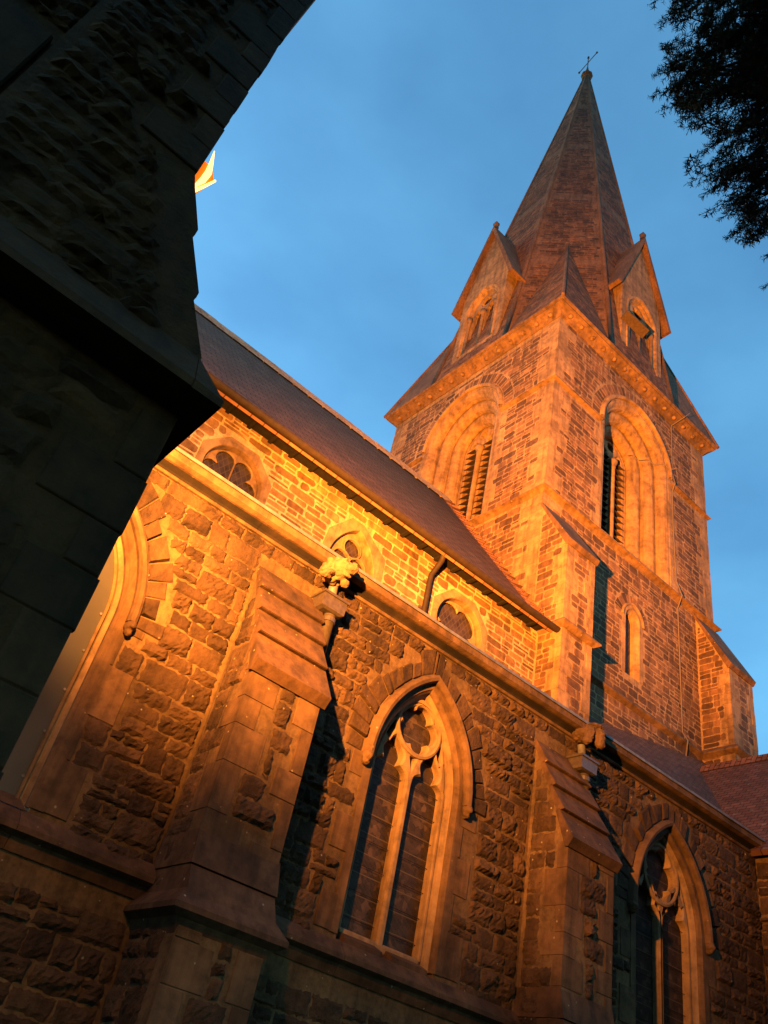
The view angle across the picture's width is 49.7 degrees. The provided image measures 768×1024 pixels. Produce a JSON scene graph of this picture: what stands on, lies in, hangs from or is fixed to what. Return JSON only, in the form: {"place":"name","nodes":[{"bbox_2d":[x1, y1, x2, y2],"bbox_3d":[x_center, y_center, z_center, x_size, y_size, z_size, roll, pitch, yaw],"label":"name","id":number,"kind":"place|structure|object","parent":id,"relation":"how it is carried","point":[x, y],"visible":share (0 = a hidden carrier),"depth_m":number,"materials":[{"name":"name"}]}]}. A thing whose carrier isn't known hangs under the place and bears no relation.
{"place":"outdoors","nodes":[
{"label":"outdoors","id":0,"kind":"place"},
{"bbox_2d":[0,51,767,1023],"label":"church","id":1,"kind":"structure","parent":0,"point":[442,711],"depth_m":9.19,"materials":[{"name":"stone"}]},
{"bbox_2d":[0,506,148,811],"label":"aisle window","id":2,"kind":"structure","parent":1,"relation":"in","point":[30,771],"depth_m":6.72,"materials":[{"name":"stone"}]},
{"bbox_2d":[195,436,271,504],"bbox_3d":[-2.270,-0.473,12.115,1.237,1.237,0.233,36,-43,-25],"label":"clerestory window","id":3,"kind":"structure","parent":1,"relation":"in","point":[228,457],"depth_m":12.33,"materials":[{"name":"stone"}]},
{"bbox_2d":[322,518,384,581],"bbox_3d":[-0.540,0.699,13.149,1.240,1.200,0.233,36,-43,-25],"label":"clerestory window","id":4,"kind":"structure","parent":1,"relation":"in","point":[350,539],"depth_m":13.29,"materials":[{"name":"stone"}]},
{"bbox_2d":[329,675,472,976],"bbox_3d":[0.236,2.998,8.495,1.531,2.945,0.429,36,-43,-25],"label":"aisle window","id":5,"kind":"structure","parent":1,"relation":"in","point":[395,886],"depth_m":8.43,"materials":[{"name":"stone"}]},
{"bbox_2d":[430,589,487,651],"bbox_3d":[1.207,2.010,14.122,1.311,1.312,0.233,36,-43,-25],"label":"clerestory window","id":6,"kind":"structure","parent":1,"relation":"in","point":[451,608],"depth_m":14.35,"materials":[{"name":"stone"}]},
{"bbox_2d":[421,383,503,520],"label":"belfry window","id":7,"kind":"structure","parent":1,"relation":"in","point":[459,452],"depth_m":22.98,"materials":[{"name":"stone"}]},
{"bbox_2d":[621,603,644,684],"bbox_3d":[5.330,2.787,18.062,0.800,2.000,0.290,36,-43,-25],"label":"slit window","id":8,"kind":"structure","parent":1,"relation":"in","point":[632,620],"depth_m":18.07,"materials":[{"name":"stone"}]},
{"bbox_2d":[600,394,672,585],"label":"belfry window","id":9,"kind":"structure","parent":1,"relation":"in","point":[634,507],"depth_m":21.94,"materials":[{"name":"stone"}]},
{"bbox_2d":[627,820,715,1023],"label":"aisle window","id":10,"kind":"structure","parent":1,"relation":"in","point":[671,926],"depth_m":10.56,"materials":[{"name":"stone"}]},
{"bbox_2d":[193,0,767,754],"label":"sky","id":11,"kind":"structure","parent":0,"point":[366,173],"materials":[{"name":"blue"}]},
{"bbox_3d":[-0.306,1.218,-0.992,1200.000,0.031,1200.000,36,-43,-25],"label":"ground","id":12,"kind":"structure","parent":0,"visible":0},
{"bbox_2d":[0,0,314,779],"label":"porch","id":13,"kind":"object","parent":12,"relation":"on","point":[116,116],"visible":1,"depth_m":2.96,"materials":[{"name":"stone"}]},
{"bbox_2d":[195,151,215,193],"bbox_3d":[-0.955,-1.706,4.257,0.144,0.410,0.153,36,-43,-25],"label":"floodlight","id":14,"kind":"object","parent":13,"relation":"attached to","point":[204,178],"visible":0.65,"depth_m":4.22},
{"bbox_2d":[647,0,767,290],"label":"yew tree","id":15,"kind":"object","parent":12,"relation":"on","point":[744,79],"visible":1,"depth_m":5.88,"materials":[{"name":"green plant"}]}
]}

